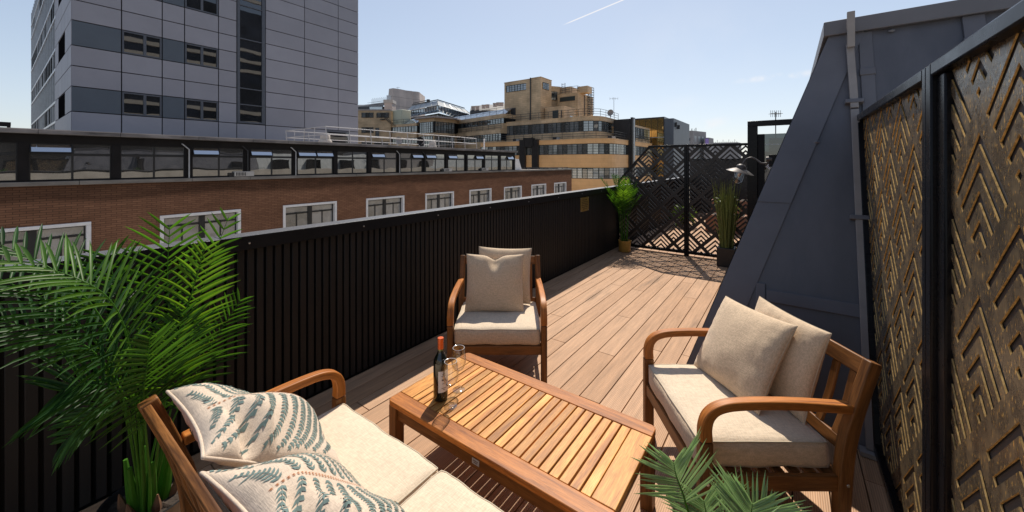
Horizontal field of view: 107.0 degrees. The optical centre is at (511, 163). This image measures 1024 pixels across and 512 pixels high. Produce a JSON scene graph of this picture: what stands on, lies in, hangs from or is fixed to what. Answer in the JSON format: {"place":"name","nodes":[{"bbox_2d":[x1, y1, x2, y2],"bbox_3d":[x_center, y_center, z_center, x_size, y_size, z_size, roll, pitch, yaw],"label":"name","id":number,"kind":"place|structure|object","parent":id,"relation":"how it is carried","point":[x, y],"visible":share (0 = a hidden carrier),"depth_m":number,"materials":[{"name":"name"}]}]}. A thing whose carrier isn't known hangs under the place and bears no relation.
{"place":"outdoors","nodes":[
{"label":"outdoors","id":0,"kind":"place"},
{"bbox_2d":[0,0,953,157],"label":"sky","id":1,"kind":"structure","parent":0,"point":[714,67],"materials":[{"name":"blue"}]},
{"label":"street ground","id":2,"kind":"structure","parent":0,"visible":0},
{"bbox_2d":[31,0,357,143],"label":"grey tower","id":3,"kind":"structure","parent":2,"relation":"on","point":[265,69],"depth_m":28.10,"materials":[{"name":"metal"}]},
{"bbox_2d":[59,93,64,118],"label":"window","id":4,"kind":"structure","parent":3,"relation":"in","point":[62,99],"depth_m":25.07,"materials":[{"name":"black glass"}]},
{"bbox_2d":[59,33,64,61],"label":"window","id":5,"kind":"structure","parent":3,"relation":"in","point":[62,42],"depth_m":25.07,"materials":[{"name":"black glass"}]},
{"bbox_2d":[122,92,161,116],"bbox_3d":[-24.112,-3.808,24.737,0.120,1.421,1.866,0,0,36],"label":"window","id":6,"kind":"structure","parent":3,"relation":"in","point":[136,104],"depth_m":24.72,"materials":[{"name":"black glass"}]},
{"bbox_2d":[122,30,161,58],"bbox_3d":[-24.112,-7.704,24.737,0.120,1.421,1.866,0,0,36],"label":"window","id":7,"kind":"structure","parent":3,"relation":"in","point":[133,43],"depth_m":24.72,"materials":[{"name":"black glass"}]},
{"bbox_2d":[185,99,217,120],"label":"window","id":8,"kind":"structure","parent":3,"relation":"in","point":[194,109],"depth_m":27.20,"materials":[{"name":"black glass"}]},
{"bbox_2d":[185,43,217,68],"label":"window","id":9,"kind":"structure","parent":3,"relation":"in","point":[198,55],"depth_m":27.20,"materials":[{"name":"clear glass"}]},
{"bbox_2d":[185,0,217,15],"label":"window","id":10,"kind":"structure","parent":3,"relation":"in","point":[206,6],"depth_m":27.39,"materials":[{"name":"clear glass"}]},
{"bbox_2d":[237,0,264,124],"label":"stair window","id":11,"kind":"structure","parent":3,"relation":"in","point":[250,13],"depth_m":29.75,"materials":[{"name":"black glass"}]},
{"bbox_2d":[326,130,349,142],"bbox_3d":[-16.248,-2.000,35.500,0.115,2.100,2.300,0,0,36],"label":"roof door","id":12,"kind":"structure","parent":3,"relation":"in","point":[333,137],"depth_m":35.45,"materials":[{"name":"glass"}]},
{"bbox_2d":[0,127,572,260],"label":"brick building","id":13,"kind":"structure","parent":2,"relation":"on","point":[98,188],"depth_m":18.03,"materials":[{"name":"brown brick"}]},
{"bbox_2d":[0,142,16,180],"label":"strip window","id":14,"kind":"structure","parent":13,"relation":"in","point":[8,150],"depth_m":13.30,"materials":[{"name":"grey glass"}]},
{"bbox_2d":[0,222,90,260],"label":"window","id":15,"kind":"structure","parent":13,"relation":"in","point":[72,230],"depth_m":14.12,"materials":[{"name":"white metal"}]},
{"bbox_2d":[29,143,110,180],"bbox_3d":[-16.723,-0.058,14.431,0.275,1.354,2.048,0,0,36],"label":"strip window","id":16,"kind":"structure","parent":13,"relation":"in","point":[47,161],"depth_m":14.39,"materials":[{"name":"grey glass"}]},
{"bbox_2d":[121,145,184,177],"bbox_3d":[-15.446,-0.058,16.352,0.080,1.354,2.048,0,0,36],"label":"strip window","id":17,"kind":"structure","parent":13,"relation":"in","point":[136,161],"depth_m":16.31,"materials":[{"name":"grey glass"}]},
{"bbox_2d":[160,209,240,242],"bbox_3d":[-14.446,3.335,17.696,0.275,2.130,3.007,0,0,36],"label":"window","id":18,"kind":"structure","parent":13,"relation":"in","point":[201,220],"depth_m":17.66,"materials":[{"name":"white metal"}]},
{"bbox_2d":[192,147,243,176],"bbox_3d":[-14.011,-0.058,18.159,0.275,1.354,2.048,0,0,36],"label":"strip window","id":19,"kind":"structure","parent":13,"relation":"in","point":[206,162],"depth_m":18.11,"materials":[{"name":"grey glass"}]},
{"bbox_2d":[229,171,253,176],"bbox_3d":[-13.478,0.533,18.893,0.214,0.260,1.040,0,0,36],"label":"air conditioner","id":20,"kind":"object","parent":13,"relation":"on","point":[243,173],"visible":1,"depth_m":18.84,"materials":[{"name":"grey metal"}]},
{"bbox_2d":[250,149,291,174],"bbox_3d":[-12.655,-0.058,20.023,0.275,1.354,2.048,0,0,36],"label":"strip window","id":21,"kind":"structure","parent":13,"relation":"in","point":[262,161],"depth_m":20.03,"materials":[{"name":"grey glass"}]},
{"bbox_2d":[283,201,336,227],"bbox_3d":[-11.533,3.335,21.701,0.275,2.130,3.010,0,0,36],"label":"window","id":22,"kind":"structure","parent":13,"relation":"in","point":[321,212],"depth_m":21.67,"materials":[{"name":"white metal"}]},
{"bbox_2d":[298,150,333,173],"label":"strip window","id":23,"kind":"structure","parent":13,"relation":"in","point":[309,162],"depth_m":21.89,"materials":[{"name":"glass"}]},
{"bbox_2d":[318,135,331,141],"bbox_3d":[-12.481,-1.599,25.340,1.000,0.720,1.000,0,0,36],"label":"roof vent","id":24,"kind":"object","parent":13,"relation":"on","point":[322,138],"visible":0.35,"depth_m":25.06,"materials":[{"name":"grey metal"}]},
{"bbox_2d":[338,151,366,173],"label":"strip window","id":25,"kind":"structure","parent":13,"relation":"in","point":[348,162],"depth_m":23.77,"materials":[{"name":"glass"}]},
{"bbox_2d":[285,126,476,147],"bbox_3d":[-9.925,-1.817,31.917,5.654,1.161,14.700,0,0,36],"label":"guard rail","id":26,"kind":"object","parent":13,"relation":"on","point":[349,135],"visible":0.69,"depth_m":28.95,"materials":[{"name":"grey metal"}]},
{"bbox_2d":[372,152,396,172],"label":"strip window","id":27,"kind":"structure","parent":13,"relation":"in","point":[382,162],"depth_m":25.63,"materials":[{"name":"glass"}]},
{"bbox_2d":[366,195,403,216],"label":"window","id":28,"kind":"structure","parent":13,"relation":"in","point":[393,204],"depth_m":25.74,"materials":[{"name":"white metal"}]},
{"bbox_2d":[401,153,423,171],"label":"strip window","id":29,"kind":"structure","parent":13,"relation":"in","point":[410,162],"depth_m":27.50,"materials":[{"name":"glass"}]},
{"bbox_2d":[426,154,444,171],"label":"strip window","id":30,"kind":"structure","parent":13,"relation":"in","point":[434,162],"depth_m":29.33,"materials":[{"name":"glass"}]},
{"bbox_2d":[425,191,453,209],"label":"window","id":31,"kind":"structure","parent":13,"relation":"in","point":[441,199],"depth_m":29.73,"materials":[{"name":"grey glass"}]},
{"bbox_2d":[448,154,464,170],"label":"strip window","id":32,"kind":"structure","parent":13,"relation":"in","point":[456,162],"depth_m":31.24,"materials":[{"name":"glass"}]},
{"bbox_2d":[468,155,483,170],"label":"strip window","id":33,"kind":"structure","parent":13,"relation":"in","point":[475,162],"depth_m":33.14,"materials":[{"name":"glass"}]},
{"bbox_2d":[469,188,491,203],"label":"window","id":34,"kind":"structure","parent":13,"relation":"in","point":[477,195],"depth_m":33.69,"materials":[{"name":"grey glass"}]},
{"bbox_2d":[485,155,498,169],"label":"strip window","id":35,"kind":"structure","parent":13,"relation":"in","point":[491,161],"depth_m":35.09,"materials":[{"name":"glass"}]},
{"bbox_2d":[501,156,513,169],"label":"strip window","id":36,"kind":"structure","parent":13,"relation":"in","point":[506,161],"depth_m":36.82,"materials":[{"name":"grey glass"}]},
{"bbox_2d":[504,186,521,199],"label":"window","id":37,"kind":"structure","parent":13,"relation":"in","point":[511,192],"depth_m":37.81,"materials":[{"name":"grey glass"}]},
{"bbox_2d":[531,184,545,195],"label":"window","id":38,"kind":"structure","parent":13,"relation":"in","point":[536,189],"depth_m":41.67,"materials":[{"name":"grey glass"}]},
{"bbox_2d":[554,182,565,192],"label":"window","id":39,"kind":"structure","parent":13,"relation":"in","point":[560,186],"depth_m":45.46,"materials":[{"name":"white glass"}]},
{"bbox_2d":[358,95,395,109],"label":"dark roof block","id":40,"kind":"structure","parent":2,"relation":"on","point":[388,103],"depth_m":105.01,"materials":[{"name":"stone"}]},
{"bbox_2d":[78,187,689,511],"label":"host building","id":41,"kind":"structure","parent":2,"relation":"on","point":[382,362],"depth_m":3.30,"materials":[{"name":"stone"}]},
{"bbox_2d":[0,176,689,511],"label":"parapet wall","id":42,"kind":"structure","parent":41,"relation":"on","point":[347,299],"depth_m":2.68,"materials":[{"name":"metal"}]},
{"bbox_2d":[580,197,588,211],"bbox_3d":[1.204,0.675,6.271,0.008,0.230,0.310,0,0,36],"label":"brass plaque","id":43,"kind":"object","parent":42,"relation":"attached to","point":[584,203],"visible":1,"depth_m":6.26,"materials":[{"name":"metal"}]},
{"bbox_2d":[80,247,891,511],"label":"deck","id":44,"kind":"structure","parent":41,"relation":"on","point":[609,312],"depth_m":3.22,"materials":[{"name":"brown wood"}]},
{"bbox_2d":[0,207,254,511],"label":"tall palm","id":45,"kind":"object","parent":44,"relation":"on","point":[151,486],"visible":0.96,"depth_m":1.52,"materials":[{"name":"green plant"}]},
{"bbox_2d":[137,369,503,511],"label":"sofa","id":46,"kind":"object","parent":44,"relation":"on","point":[374,458],"visible":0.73,"depth_m":1.47,"materials":[{"name":"beige fabric"}]},
{"bbox_2d":[166,382,341,467],"bbox_3d":[-0.947,0.988,1.454,0.521,0.212,0.550,0,-38,39],"label":"fern pillow","id":47,"kind":"object","parent":46,"relation":"on","point":[231,426],"visible":0.81,"depth_m":1.32,"materials":[{"name":"beige fabric"}]},
{"bbox_2d":[199,453,404,511],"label":"fern pillow","id":48,"kind":"object","parent":46,"relation":"on","point":[308,482],"visible":1,"depth_m":1.04,"materials":[{"name":"beige fabric"}]},
{"bbox_2d":[447,255,546,382],"bbox_3d":[-0.111,1.254,3.202,0.749,0.793,0.782,0,0,0],"label":"armchair","id":49,"kind":"object","parent":44,"relation":"on","point":[497,333],"visible":0.66,"depth_m":2.83,"materials":[{"name":"beige fabric"}]},
{"bbox_2d":[465,254,523,311],"bbox_3d":[-0.146,1.004,3.191,0.494,0.474,0.144,0,-15,1],"label":"throw pillow","id":50,"kind":"object","parent":49,"relation":"on","point":[494,284],"visible":1,"depth_m":3.13,"materials":[{"name":"beige fabric"}]},
{"bbox_2d":[479,246,531,303],"bbox_3d":[-0.071,0.984,3.361,0.484,0.474,0.124,1,-17,4],"label":"throw pillow","id":51,"kind":"object","parent":49,"relation":"on","point":[495,253],"visible":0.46,"depth_m":3.37,"materials":[{"name":"beige fabric"}]},
{"bbox_2d":[389,353,655,511],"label":"coffee table","id":52,"kind":"object","parent":44,"relation":"on","point":[543,446],"visible":0.99,"depth_m":1.80,"materials":[{"name":"brown wood"}]},
{"bbox_2d":[433,336,447,401],"bbox_3d":[-0.386,1.106,2.049,0.078,0.328,0.077,0,0,36],"label":"wine bottle","id":53,"kind":"object","parent":52,"relation":"on","point":[440,389],"visible":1,"depth_m":2.02,"materials":[{"name":"green glass"}]},
{"bbox_2d":[601,173,641,252],"bbox_3d":[1.985,0.915,7.034,0.748,1.462,0.657,0,0,36],"label":"corner palm","id":54,"kind":"object","parent":44,"relation":"on","point":[623,200],"visible":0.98,"depth_m":7.00,"materials":[{"name":"green plant"}]},
{"bbox_2d":[631,427,811,511],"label":"palm","id":55,"kind":"object","parent":44,"relation":"on","point":[738,499],"visible":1,"depth_m":1.30,"materials":[{"name":"green plant"}]},
{"bbox_2d":[711,178,741,267],"bbox_3d":[3.452,0.923,6.123,0.442,1.454,0.401,0,0,36],"label":"reed planter","id":56,"kind":"object","parent":44,"relation":"on","point":[726,248],"visible":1,"depth_m":6.06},
{"bbox_2d":[643,328,881,511],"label":"armchair","id":57,"kind":"object","parent":44,"relation":"on","point":[686,402],"visible":0.69,"depth_m":1.69,"materials":[{"name":"brown wood"}]},
{"bbox_2d":[694,296,797,415],"bbox_3d":[1.263,1.023,2.106,0.144,0.474,0.504,30,-7,-7],"label":"throw pillow","id":58,"kind":"object","parent":57,"relation":"on","point":[742,351],"visible":0.94,"depth_m":2.01,"materials":[{"name":"beige fabric"}]},
{"bbox_2d":[755,296,831,424],"bbox_3d":[1.418,1.009,2.015,0.135,0.454,0.464,16,0,-5],"label":"throw pillow","id":59,"kind":"object","parent":57,"relation":"on","point":[798,373],"visible":0.55,"depth_m":1.85,"materials":[{"name":"beige fabric"}]},
{"bbox_2d":[747,119,791,221],"bbox_3d":[4.281,0.482,5.913,1.032,2.335,0.100,0,0,36],"label":"door frame","id":60,"kind":"object","parent":44,"relation":"on","point":[761,147],"visible":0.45,"depth_m":6.10,"materials":[{"name":"black painted metal"}]},
{"bbox_2d":[686,0,1020,448],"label":"mansard roof","id":61,"kind":"structure","parent":44,"relation":"on","point":[795,254],"depth_m":2.67,"materials":[{"name":"metal"}]},
{"bbox_2d":[726,155,775,176],"bbox_3d":[2.412,0.061,3.810,0.461,0.292,0.256,0,0,36],"label":"wall lamp","id":62,"kind":"object","parent":61,"relation":"attached to","point":[739,169],"visible":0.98,"depth_m":3.79,"materials":[{"name":"silver metal"}]},
{"bbox_2d":[844,11,876,460],"bbox_3d":[2.262,0.269,2.455,0.110,2.757,0.873,0,0,36],"label":"drainpipe","id":63,"kind":"object","parent":61,"relation":"attached to","point":[858,217],"visible":0.83,"depth_m":2.48,"materials":[{"name":"metal"}]},
{"bbox_2d":[857,0,1023,511],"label":"bronze screen","id":64,"kind":"object","parent":44,"relation":"on","point":[941,148],"visible":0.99,"depth_m":1.20,"materials":[{"name":"brown metal"}]},
{"bbox_2d":[631,213,740,259],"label":"deck","id":65,"kind":"structure","parent":41,"relation":"on","point":[692,245],"depth_m":8.01,"materials":[{"name":"brown wood"}]},
{"bbox_2d":[668,205,696,226],"bbox_3d":[4.456,1.331,9.859,0.756,0.713,0.725,0,0,-9],"label":"shrub","id":66,"kind":"object","parent":65,"relation":"on","point":[682,223],"visible":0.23,"depth_m":9.82,"materials":[{"name":"green plant"}]},
{"bbox_2d":[618,143,746,257],"bbox_3d":[2.985,0.657,6.862,2.185,1.986,0.054,0,0,36],"label":"screen","id":67,"kind":"object","parent":65,"relation":"on","point":[686,185],"visible":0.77,"depth_m":6.77,"materials":[{"name":"brown metal"}]},
{"bbox_2d":[690,159,746,212],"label":"end wall","id":68,"kind":"structure","parent":65,"relation":"on","point":[715,179],"depth_m":12.52,"materials":[{"name":"grey metal"}]},
{"bbox_2d":[705,213,746,234],"bbox_3d":[5.147,1.438,9.116,0.840,0.425,0.440,0,0,36],"label":"terracotta planter","id":69,"kind":"object","parent":65,"relation":"on","point":[739,219],"visible":0.14,"depth_m":9.04,"materials":[{"name":"brown ceramic"}]},
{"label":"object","id":70,"kind":"object","parent":41,"relation":"attached to","visible":0},
{"bbox_2d":[771,110,782,133],"bbox_3d":[17.416,-2.574,25.047,0.680,1.848,0.400,0,0,0],"label":"roof aerial","id":71,"kind":"object","parent":70,"relation":"on","point":[775,114],"visible":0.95,"depth_m":25.04,"materials":[{"name":"grey metal"}]},
{"bbox_2d":[358,109,418,145],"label":"deco side block","id":72,"kind":"structure","parent":2,"relation":"on","point":[395,121],"depth_m":84.98,"materials":[{"name":"beige concrete"}]},
{"bbox_2d":[361,113,372,117],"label":"window","id":73,"kind":"structure","parent":72,"relation":"in","point":[363,115],"depth_m":84.95,"materials":[{"name":"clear glass"}]},
{"bbox_2d":[361,127,372,132],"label":"window","id":74,"kind":"structure","parent":72,"relation":"in","point":[370,128],"depth_m":84.95,"materials":[{"name":"grey glass"}]},
{"bbox_2d":[376,113,388,117],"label":"window","id":75,"kind":"structure","parent":72,"relation":"in","point":[378,115],"depth_m":84.93,"materials":[{"name":"grey glass"}]},
{"bbox_2d":[400,126,410,131],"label":"window","id":76,"kind":"structure","parent":72,"relation":"in","point":[406,128],"depth_m":83.13,"materials":[{"name":"grey glass"}]},
{"bbox_2d":[388,88,424,117],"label":"concrete stair tower","id":77,"kind":"structure","parent":2,"relation":"on","point":[405,99],"depth_m":127.41,"materials":[{"name":"grey concrete"}]},
{"bbox_2d":[414,116,459,147],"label":"deco bay","id":78,"kind":"object","parent":2,"relation":"on","point":[433,126],"visible":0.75,"depth_m":79.39,"materials":[{"name":"black glass"}]},
{"bbox_2d":[421,122,429,133],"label":"window","id":79,"kind":"structure","parent":78,"relation":"in","point":[425,126],"depth_m":79.49,"materials":[{"name":"grey glass"}]},
{"bbox_2d":[430,121,440,132],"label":"window","id":80,"kind":"structure","parent":78,"relation":"in","point":[437,124],"depth_m":78.40,"materials":[{"name":"grey glass"}]},
{"bbox_2d":[441,122,450,133],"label":"window","id":81,"kind":"structure","parent":78,"relation":"in","point":[445,126],"depth_m":79.92,"materials":[{"name":"black glass"}]},
{"bbox_2d":[440,136,451,147],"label":"window","id":82,"kind":"structure","parent":78,"relation":"in","point":[448,144],"depth_m":79.77,"materials":[{"name":"grey glass"}]},
{"bbox_2d":[407,99,469,122],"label":"glass roof building","id":83,"kind":"structure","parent":2,"relation":"on","point":[436,106],"depth_m":106.61,"materials":[{"name":"glass"}]},
{"bbox_2d":[447,107,515,148],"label":"deco wing","id":84,"kind":"structure","parent":2,"relation":"on","point":[491,125],"depth_m":76.59,"materials":[{"name":"beige concrete"}]},
{"bbox_2d":[467,135,476,142],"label":"window","id":85,"kind":"structure","parent":84,"relation":"in","point":[469,140],"depth_m":78.66,"materials":[{"name":"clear glass"}]},
{"bbox_2d":[479,120,489,125],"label":"window","id":86,"kind":"structure","parent":84,"relation":"in","point":[485,122],"depth_m":76.43,"materials":[{"name":"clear glass"}]},
{"bbox_2d":[487,133,497,140],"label":"window","id":87,"kind":"structure","parent":84,"relation":"in","point":[492,137],"depth_m":73.43,"materials":[{"name":"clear glass"}]},
{"bbox_2d":[470,102,503,114],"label":"slate roof building","id":88,"kind":"structure","parent":2,"relation":"on","point":[485,108],"depth_m":110.24,"materials":[{"name":"concrete"}]},
{"bbox_2d":[481,76,651,190],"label":"deco building","id":89,"kind":"structure","parent":2,"relation":"on","point":[556,126],"depth_m":65.59,"materials":[{"name":"beige brick"}]},
{"bbox_2d":[496,146,511,150],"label":"window","id":90,"kind":"structure","parent":89,"relation":"in","point":[509,148],"depth_m":69.13,"materials":[{"name":"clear glass"}]},
{"bbox_2d":[506,83,525,92],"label":"window","id":91,"kind":"structure","parent":89,"relation":"in","point":[518,87],"depth_m":73.83,"materials":[{"name":"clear glass"}]},
{"bbox_2d":[509,125,523,134],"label":"window","id":92,"kind":"structure","parent":89,"relation":"in","point":[518,129],"depth_m":71.28,"materials":[{"name":"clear glass"}]},
{"bbox_2d":[524,124,539,134],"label":"window","id":93,"kind":"structure","parent":89,"relation":"in","point":[532,128],"depth_m":69.22,"materials":[{"name":"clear glass"}]},
{"bbox_2d":[539,144,556,154],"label":"window","id":94,"kind":"structure","parent":89,"relation":"in","point":[543,149],"depth_m":63.66,"materials":[{"name":"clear glass"}]},
{"bbox_2d":[540,123,555,133],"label":"window","id":95,"kind":"structure","parent":89,"relation":"in","point":[545,128],"depth_m":67.15,"materials":[{"name":"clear glass"}]},
{"bbox_2d":[556,121,573,132],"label":"window","id":96,"kind":"structure","parent":89,"relation":"in","point":[563,127],"depth_m":65.21,"materials":[{"name":"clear glass"}]},
{"bbox_2d":[557,144,576,154],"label":"window","id":97,"kind":"structure","parent":89,"relation":"in","point":[562,149],"depth_m":61.65,"materials":[{"name":"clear glass"}]},
{"bbox_2d":[563,167,576,178],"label":"window","id":98,"kind":"structure","parent":89,"relation":"in","point":[574,172],"depth_m":60.91,"materials":[{"name":"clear glass"}]},
{"bbox_2d":[574,121,592,131],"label":"window","id":99,"kind":"structure","parent":89,"relation":"in","point":[582,126],"depth_m":63.24,"materials":[{"name":"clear glass"}]},
{"bbox_2d":[577,168,598,178],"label":"window","id":100,"kind":"structure","parent":89,"relation":"in","point":[582,173],"depth_m":59.50,"materials":[{"name":"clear glass"}]},
{"bbox_2d":[577,143,598,153],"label":"window","id":101,"kind":"structure","parent":89,"relation":"in","point":[587,148],"depth_m":59.50,"materials":[{"name":"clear glass"}]},
{"bbox_2d":[593,121,606,131],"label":"window","id":102,"kind":"structure","parent":89,"relation":"in","point":[597,125],"depth_m":63.39,"materials":[{"name":"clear glass"}]},
{"bbox_2d":[598,168,615,178],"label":"window","id":103,"kind":"structure","parent":89,"relation":"in","point":[604,173],"depth_m":59.15,"materials":[{"name":"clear glass"}]},
{"bbox_2d":[598,143,615,153],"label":"window","id":104,"kind":"structure","parent":89,"relation":"in","point":[603,148],"depth_m":59.15,"materials":[{"name":"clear glass"}]},
{"bbox_2d":[606,122,613,132],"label":"window","id":105,"kind":"structure","parent":89,"relation":"in","point":[610,126],"depth_m":66.05,"materials":[{"name":"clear glass"}]},
{"bbox_2d":[616,167,623,178],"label":"window","id":106,"kind":"structure","parent":89,"relation":"in","point":[620,170],"depth_m":61.61,"materials":[{"name":"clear glass"}]},
{"bbox_2d":[616,144,623,154],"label":"window","id":107,"kind":"structure","parent":89,"relation":"in","point":[619,147],"depth_m":61.85,"materials":[{"name":"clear glass"}]},
{"bbox_2d":[637,128,643,139],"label":"window","id":108,"kind":"structure","parent":89,"relation":"in","point":[640,131],"depth_m":70.88,"materials":[{"name":"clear glass"}]},
{"bbox_2d":[635,117,688,180],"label":"gold glass block","id":109,"kind":"structure","parent":2,"relation":"on","point":[667,131],"depth_m":77.49,"materials":[{"name":"gold tinted glass"},{"name":"dark grey metal cladding"}]},
{"bbox_2d":[652,119,656,136],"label":"window","id":110,"kind":"structure","parent":109,"relation":"in","point":[654,121],"depth_m":77.75,"materials":[{"name":"glass"}]},
{"bbox_2d":[658,118,662,136],"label":"window","id":111,"kind":"structure","parent":109,"relation":"in","point":[660,120],"depth_m":77.05,"materials":[{"name":"gold metal"}]},
{"bbox_2d":[689,128,713,175],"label":"grey stone block","id":112,"kind":"structure","parent":2,"relation":"on","point":[697,137],"depth_m":158.84,"materials":[{"name":"stone"}]},
{"bbox_2d":[714,142,740,158],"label":"grey block","id":113,"kind":"structure","parent":2,"relation":"on","point":[730,152],"depth_m":176.77,"materials":[{"name":"grey concrete"}]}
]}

